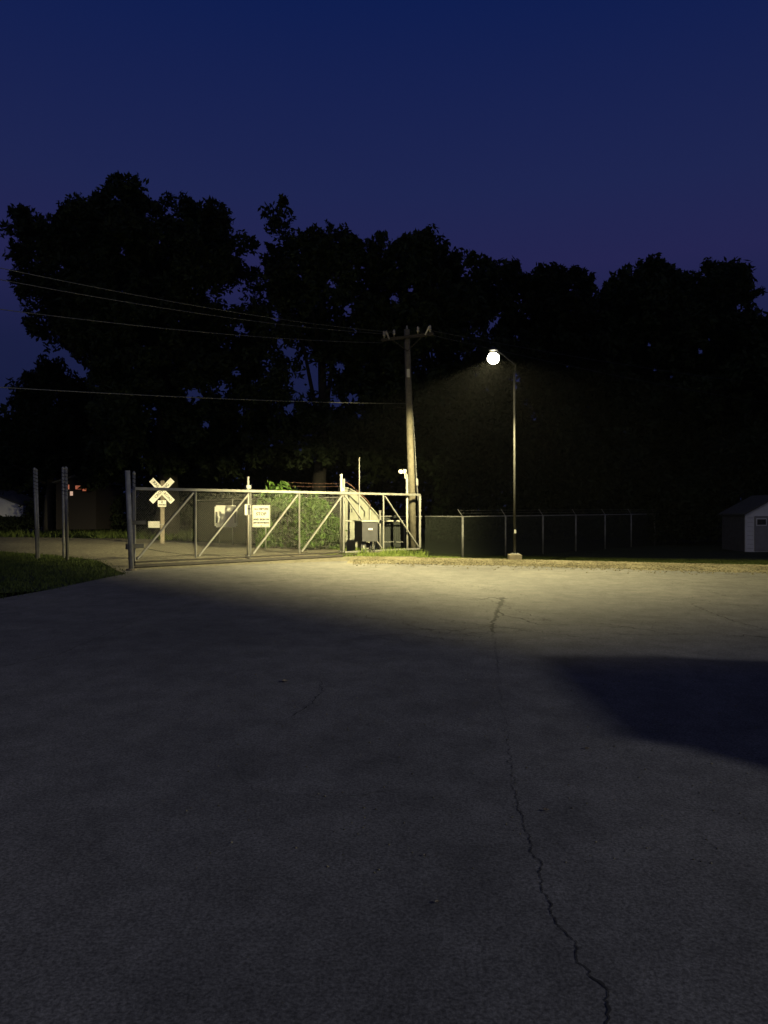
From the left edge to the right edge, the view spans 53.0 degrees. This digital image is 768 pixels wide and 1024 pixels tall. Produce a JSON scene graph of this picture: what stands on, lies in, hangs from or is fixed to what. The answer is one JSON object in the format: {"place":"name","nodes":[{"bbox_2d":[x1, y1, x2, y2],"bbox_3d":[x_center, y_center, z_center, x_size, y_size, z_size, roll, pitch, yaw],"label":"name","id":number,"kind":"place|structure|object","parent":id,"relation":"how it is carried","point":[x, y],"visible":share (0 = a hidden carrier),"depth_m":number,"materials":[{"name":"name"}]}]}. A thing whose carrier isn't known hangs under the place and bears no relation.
{"place":"outdoors","nodes":[
{"label":"outdoors","id":0,"kind":"place"},
{"bbox_2d":[0,550,130,598],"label":"lawn grass","id":1,"kind":"structure","parent":0,"point":[20,559],"depth_m":21.34,"materials":[{"name":"green plant"}]},
{"bbox_2d":[0,527,254,540],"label":"grass","id":2,"kind":"structure","parent":0,"point":[90,534],"depth_m":51.38,"materials":[{"name":"green plant"}]},
{"bbox_2d":[52,475,122,529],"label":"distant house","id":3,"kind":"structure","parent":2,"relation":"on","point":[89,510],"depth_m":56.00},
{"bbox_2d":[0,537,418,572],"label":"gravel road","id":4,"kind":"structure","parent":0,"point":[114,551],"depth_m":33.06,"materials":[{"name":"grey gravel"}]},
{"bbox_2d":[125,470,136,570],"bbox_3d":[-7.123,0.248,21.720,0.304,2.843,0.297,0,0,43],"label":"gate post","id":5,"kind":"object","parent":4,"relation":"on","point":[129,546],"visible":0.9,"depth_m":21.66,"materials":[{"name":"metal"}]},
{"bbox_2d":[132,471,135,564],"bbox_3d":[-7.661,0.215,23.599,0.120,2.930,0.117,0,0,23],"label":"fence post","id":6,"kind":"object","parent":4,"relation":"on","point":[133,479],"visible":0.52,"depth_m":23.57,"materials":[{"name":"metal"}]},
{"bbox_2d":[148,478,173,542],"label":"crossbuck sign","id":7,"kind":"object","parent":4,"relation":"on","point":[162,484],"visible":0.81,"depth_m":40.49,"materials":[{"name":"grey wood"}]},
{"bbox_2d":[215,505,236,544],"bbox_3d":[-7.900,0.657,38.522,1.130,1.985,0.106,0,0,0],"label":"blank panel","id":8,"kind":"object","parent":4,"relation":"on","point":[224,515],"visible":0.84,"depth_m":38.48,"materials":[{"name":"metal"}]},
{"bbox_2d":[134,554,357,567],"bbox_3d":[-4.211,1.613,25.848,9.114,0.081,0.396,0,0,-44],"label":"gate ground rail","id":9,"kind":"object","parent":4,"relation":"on","point":[228,561],"visible":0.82,"depth_m":25.13,"materials":[{"name":"metal"}]},
{"bbox_2d":[245,476,250,558],"bbox_3d":[-4.640,0.230,26.268,0.180,2.881,0.120,0,0,-44],"label":"roller post","id":10,"kind":"object","parent":4,"relation":"on","point":[247,486],"visible":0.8,"depth_m":26.23,"materials":[{"name":"metal"}]},
{"bbox_2d":[252,505,269,547],"bbox_3d":[-5.422,0.673,34.026,0.777,1.955,0.077,0,0,0],"label":"notice sign","id":11,"kind":"object","parent":4,"relation":"on","point":[258,518],"visible":0.87,"depth_m":33.99,"materials":[{"name":"white metal"}]},
{"bbox_2d":[251,480,302,548],"bbox_3d":[-4.790,0.097,34.892,2.753,3.153,1.320,0,0,0],"label":"climbing vine","id":12,"kind":"object","parent":4,"relation":"on","point":[274,505],"visible":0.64,"depth_m":34.79,"materials":[{"name":"green plant"}]},
{"bbox_2d":[288,494,346,549],"bbox_3d":[-2.891,0.372,33.688,2.597,2.634,1.313,0,0,0],"label":"climbing vine","id":13,"kind":"object","parent":4,"relation":"on","point":[319,505],"visible":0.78,"depth_m":33.61,"materials":[{"name":"green plant"}]},
{"bbox_2d":[338,474,344,553],"bbox_3d":[-1.577,0.116,29.212,0.164,3.108,0.387,0,0,31],"label":"roller post","id":14,"kind":"object","parent":4,"relation":"on","point":[340,489],"visible":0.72,"depth_m":29.09,"materials":[{"name":"metal"}]},
{"bbox_2d":[132,487,420,562],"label":"sliding gate","id":15,"kind":"structure","parent":14,"relation":"attached to","point":[135,523],"depth_m":26.14,"materials":[{"name":"metal"}]},
{"bbox_2d":[245,504,250,514],"bbox_3d":[-4.580,-0.074,26.014,0.249,0.360,0.121,0,0,37],"label":"notice","id":16,"kind":"object","parent":15,"relation":"attached to","point":[247,509],"visible":1,"depth_m":26.04,"materials":[{"name":"white paint"}]},
{"bbox_2d":[347,540,354,550],"bbox_3d":[-1.324,1.390,30.900,0.340,0.520,0.092,0,0,-6],"label":"gate bollard plate","id":17,"kind":"object","parent":4,"relation":"on","point":[350,545],"visible":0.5,"depth_m":30.88,"materials":[{"name":"metal"}]},
{"bbox_2d":[358,457,359,519],"bbox_3d":[-1.065,-0.350,33.200,0.070,4.000,0.070,0,0,22],"label":"antenna pole","id":18,"kind":"object","parent":4,"relation":"on","point":[359,491],"visible":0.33,"depth_m":33.18,"materials":[{"name":"metal"}]},
{"bbox_2d":[353,520,378,551],"bbox_3d":[-0.699,0.977,29.900,0.740,1.300,0.820,0,0,-26],"label":"gate operator box","id":19,"kind":"object","parent":4,"relation":"on","point":[366,531],"visible":0.98,"depth_m":29.63,"materials":[{"name":"grey metal"}]},
{"bbox_2d":[290,482,339,486],"bbox_3d":[-3.024,-1.190,33.250,3.576,0.323,0.049,0,0,44],"label":"barbed wire","id":20,"kind":"object","parent":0,"point":[314,483],"visible":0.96,"depth_m":33.30,"materials":[{"name":"metal"}]},
{"bbox_2d":[345,482,370,508],"bbox_3d":[-1.181,-0.728,33.600,1.228,1.243,0.044,0,0,0],"label":"arched cable","id":21,"kind":"object","parent":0,"point":[361,495],"visible":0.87,"depth_m":33.58,"materials":[{"name":"metal"}]},
{"bbox_2d":[0,513,767,592],"bbox_3d":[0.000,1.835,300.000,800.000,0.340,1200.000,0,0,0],"label":"ground","id":22,"kind":"structure","parent":0,"point":[706,549],"depth_m":39.02,"materials":[{"name":"green plant"}]},
{"bbox_2d":[0,490,41,531],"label":"pale outbuilding","id":23,"kind":"structure","parent":22,"relation":"on","point":[11,501],"depth_m":62.00,"materials":[{"name":"white"}]},
{"bbox_2d":[0,514,42,532],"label":"roadside shrub","id":24,"kind":"object","parent":22,"relation":"on","point":[8,523],"visible":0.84,"depth_m":58.70,"materials":[{"name":"green plant"}]},
{"bbox_2d":[33,468,37,559],"bbox_3d":[-12.309,0.055,27.200,0.198,3.253,0.132,0,0,0],"label":"fence post","id":25,"kind":"object","parent":22,"relation":"on","point":[35,511],"visible":0.98,"depth_m":27.16,"materials":[{"name":"metal"}]},
{"bbox_2d":[18,497,55,530],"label":"roadside shrub","id":26,"kind":"object","parent":22,"relation":"on","point":[29,512],"visible":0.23,"depth_m":59.89,"materials":[{"name":"green plant"}]},
{"bbox_2d":[36,469,39,557],"bbox_3d":[-12.552,0.054,27.900,0.178,3.255,0.112,0,0,0],"label":"fence post","id":27,"kind":"object","parent":22,"relation":"on","point":[38,513],"visible":0.61,"depth_m":27.87,"materials":[{"name":"metal"}]},
{"bbox_2d":[0,353,112,531],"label":"broadleaf tree","id":28,"kind":"object","parent":22,"relation":"on","point":[35,425],"visible":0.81,"depth_m":55.73,"materials":[{"name":"green plant"}]},
{"bbox_2d":[61,467,64,557],"bbox_3d":[-11.624,0.017,27.898,0.129,3.327,0.117,0,0,23],"label":"fence post","id":29,"kind":"object","parent":22,"relation":"on","point":[63,516],"visible":0.94,"depth_m":27.86,"materials":[{"name":"metal"}]},
{"bbox_2d":[64,467,68,559],"bbox_3d":[-11.048,0.048,26.805,0.160,3.265,0.132,0,0,-19],"label":"fence post","id":30,"kind":"object","parent":22,"relation":"on","point":[66,511],"visible":0.98,"depth_m":26.76,"materials":[{"name":"metal"}]},
{"bbox_2d":[0,171,280,536],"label":"broadleaf tree","id":31,"kind":"object","parent":22,"relation":"on","point":[83,241],"visible":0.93,"depth_m":47.86,"materials":[{"name":"green plant"}]},
{"bbox_2d":[121,490,191,531],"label":"roadside shrub","id":32,"kind":"object","parent":22,"relation":"on","point":[147,504],"visible":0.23,"depth_m":56.69,"materials":[{"name":"green plant"}]},
{"bbox_2d":[186,492,240,533],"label":"roadside shrub","id":33,"kind":"object","parent":22,"relation":"on","point":[216,499],"visible":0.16,"depth_m":54.68,"materials":[{"name":"green plant"}]},
{"bbox_2d":[197,497,342,545],"bbox_3d":[-6.325,0.475,38.655,0.488,2.350,12.836,0,0,-44],"label":"screened fence","id":34,"kind":"object","parent":22,"relation":"on","point":[208,522],"visible":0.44,"depth_m":39.98,"materials":[{"name":"metal"}]},
{"bbox_2d":[231,193,387,536],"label":"broadleaf tree","id":35,"kind":"object","parent":22,"relation":"on","point":[321,258],"visible":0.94,"depth_m":46.69,"materials":[{"name":"green plant"}]},
{"bbox_2d":[270,543,356,550],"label":"grass","id":36,"kind":"structure","parent":22,"relation":"on","point":[318,546],"depth_m":34.30,"materials":[{"name":"green plant"}]},
{"bbox_2d":[342,487,378,548],"bbox_3d":[-0.999,0.290,35.855,1.789,2.846,3.290,0,0,0],"label":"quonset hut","id":37,"kind":"object","parent":22,"relation":"on","point":[367,512],"visible":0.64,"depth_m":34.30,"materials":[{"name":"metal"}]},
{"bbox_2d":[342,510,405,549],"bbox_3d":[-0.442,0.784,33.232,2.738,1.732,0.136,0,0,0],"label":"pipe railing","id":38,"kind":"object","parent":22,"relation":"on","point":[380,521],"visible":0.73,"depth_m":33.21,"materials":[{"name":"metal"}]},
{"bbox_2d":[0,561,767,1023],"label":"asphalt car park","id":39,"kind":"structure","parent":22,"relation":"on","point":[116,907],"depth_m":4.44,"materials":[{"name":"grey asphalt"}]},
{"bbox_2d":[183,565,747,872],"bbox_3d":[2.629,1.644,14.252,18.128,0.017,21.496,0,0,0],"label":"asphalt grit","id":40,"kind":"object","parent":39,"relation":"on","point":[457,725],"visible":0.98,"depth_m":5.80,"materials":[{"name":"grey asphalt"}]},
{"bbox_2d":[396,621,592,638],"bbox_3d":[1.488,1.643,10.773,2.946,0.001,0.946,0,0,15],"label":"asphalt crack","id":41,"kind":"object","parent":39,"relation":"on","point":[478,627],"visible":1,"depth_m":10.77,"materials":[{"name":"black asphalt"}]},
{"bbox_2d":[491,634,503,700],"bbox_3d":[1.250,1.643,8.544,0.070,0.001,3.852,0,0,7],"label":"asphalt crack","id":42,"kind":"object","parent":39,"relation":"on","point":[497,665],"visible":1,"depth_m":8.33,"materials":[{"name":"black asphalt"}]},
{"bbox_2d":[489,597,506,632],"bbox_3d":[1.858,1.643,12.665,0.213,0.001,4.476,0,0,12],"label":"asphalt crack","id":43,"kind":"object","parent":39,"relation":"on","point":[500,603],"visible":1,"depth_m":12.59,"materials":[{"name":"black asphalt"}]},
{"bbox_2d":[501,713,611,1023],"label":"asphalt crack","id":44,"kind":"object","parent":39,"relation":"on","point":[607,1003],"visible":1,"depth_m":3.00,"materials":[{"name":"black asphalt"}]},
{"bbox_2d":[4,418,767,533],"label":"distant wood","id":45,"kind":"object","parent":22,"relation":"on","point":[257,479],"visible":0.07,"depth_m":68.57,"materials":[{"name":"green plant"}]},
{"bbox_2d":[317,552,464,557],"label":"lit weeds","id":46,"kind":"object","parent":22,"relation":"on","point":[372,554],"visible":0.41,"depth_m":28.77,"materials":[{"name":"green plant"}]},
{"bbox_2d":[358,547,429,555],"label":"tall weeds","id":47,"kind":"object","parent":22,"relation":"on","point":[420,553],"visible":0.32,"depth_m":29.23,"materials":[{"name":"green plant"}]},
{"bbox_2d":[381,516,421,548],"bbox_3d":[0.792,0.910,33.549,1.879,1.479,0.447,0,0,16],"label":"screened fence","id":48,"kind":"object","parent":22,"relation":"on","point":[391,535],"visible":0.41,"depth_m":33.60,"materials":[{"name":"black metal"}]},
{"bbox_2d":[406,473,407,550],"bbox_3d":[0.948,0.034,31.600,0.100,3.232,0.096,0,0,0],"label":"camera pole","id":49,"kind":"object","parent":22,"relation":"on","point":[406,511],"visible":0.86,"depth_m":31.56,"materials":[{"name":"grey metal"}]},
{"bbox_2d":[398,469,405,477],"bbox_3d":[0.754,-1.563,31.600,0.329,0.379,0.166,0,0,0],"label":"security camera","id":50,"kind":"object","parent":49,"relation":"attached to","point":[403,471],"visible":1,"depth_m":31.54,"materials":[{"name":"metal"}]},
{"bbox_2d":[381,325,433,550],"bbox_3d":[1.022,-3.092,32.355,2.441,9.494,0.587,0,0,24],"label":"utility pole","id":51,"kind":"object","parent":22,"relation":"on","point":[411,450],"visible":0.94,"depth_m":32.28,"materials":[{"name":"brown wood"}]},
{"bbox_2d":[0,309,380,342],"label":"overhead wire","id":52,"kind":"object","parent":51,"relation":"attached to","point":[178,329],"visible":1,"depth_m":23.68,"materials":[{"name":"black metal"}]},
{"bbox_2d":[0,279,382,333],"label":"overhead wire","id":53,"kind":"object","parent":51,"relation":"attached to","point":[177,310],"visible":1,"depth_m":23.76,"materials":[{"name":"black metal"}]},
{"bbox_2d":[1,268,393,332],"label":"overhead wire","id":54,"kind":"object","parent":51,"relation":"attached to","point":[181,303],"visible":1,"depth_m":23.88,"materials":[{"name":"black metal"}]},
{"bbox_2d":[0,387,405,403],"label":"overhead cable","id":55,"kind":"object","parent":51,"relation":"attached to","point":[190,397],"visible":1,"depth_m":23.43,"materials":[{"name":"metal"}]},
{"bbox_2d":[354,223,522,541],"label":"broadleaf tree","id":56,"kind":"object","parent":22,"relation":"on","point":[424,265],"visible":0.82,"depth_m":46.81,"materials":[{"name":"green plant"}]},
{"bbox_2d":[489,346,521,559],"bbox_3d":[3.929,-1.705,24.773,0.534,6.730,2.977,0,0,23],"label":"street lamp","id":57,"kind":"object","parent":22,"relation":"on","point":[514,555],"visible":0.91,"depth_m":25.86,"materials":[{"name":"metal"}]},
{"bbox_2d":[496,254,606,540],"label":"broadleaf tree","id":58,"kind":"object","parent":22,"relation":"on","point":[560,315],"visible":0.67,"depth_m":50.77,"materials":[{"name":"green plant"}]},
{"bbox_2d":[347,557,767,572],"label":"gravel strip","id":59,"kind":"object","parent":22,"relation":"on","point":[351,560],"visible":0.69,"depth_m":23.89,"materials":[{"name":"beige gravel"}]},
{"bbox_2d":[352,557,767,574],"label":"gravel stones","id":60,"kind":"object","parent":22,"relation":"on","point":[691,567],"visible":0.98,"depth_m":23.84,"materials":[{"name":"beige gravel"}]},
{"bbox_2d":[425,509,720,557],"bbox_3d":[17.034,0.857,46.871,41.422,2.265,1.829,0,0,-45],"label":"chain link fence","id":61,"kind":"object","parent":22,"relation":"on","point":[630,529],"visible":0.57,"depth_m":36.38,"materials":[{"name":"metal"}]},
{"bbox_2d":[410,551,767,564],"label":"verge grass","id":62,"kind":"structure","parent":22,"relation":"on","point":[704,560],"depth_m":31.43,"materials":[{"name":"green plant"}]},
{"bbox_2d":[429,404,767,542],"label":"understorey","id":63,"kind":"object","parent":22,"relation":"on","point":[627,482],"visible":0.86,"depth_m":45.71,"materials":[{"name":"green plant"}]},
{"bbox_2d":[585,252,702,537],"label":"broadleaf tree","id":64,"kind":"object","parent":22,"relation":"on","point":[639,310],"visible":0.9,"depth_m":51.32,"materials":[{"name":"green plant"}]},
{"bbox_2d":[674,256,767,497],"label":"broadleaf tree","id":65,"kind":"object","parent":22,"relation":"on","point":[735,347],"visible":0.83,"depth_m":48.92,"materials":[{"name":"green plant"}]},
{"bbox_2d":[718,495,767,551],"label":"garden shed","id":66,"kind":"structure","parent":22,"relation":"on","point":[745,525],"depth_m":38.80,"materials":[{"name":"white wood"}]},
{"bbox_2d":[754,516,767,550],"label":"door","id":67,"kind":"structure","parent":66,"relation":"in","point":[760,522],"depth_m":38.54,"materials":[{"name":"white"}]},
{"bbox_2d":[0,0,767,513],"label":"sky","id":68,"kind":"structure","parent":0,"point":[602,136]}
]}

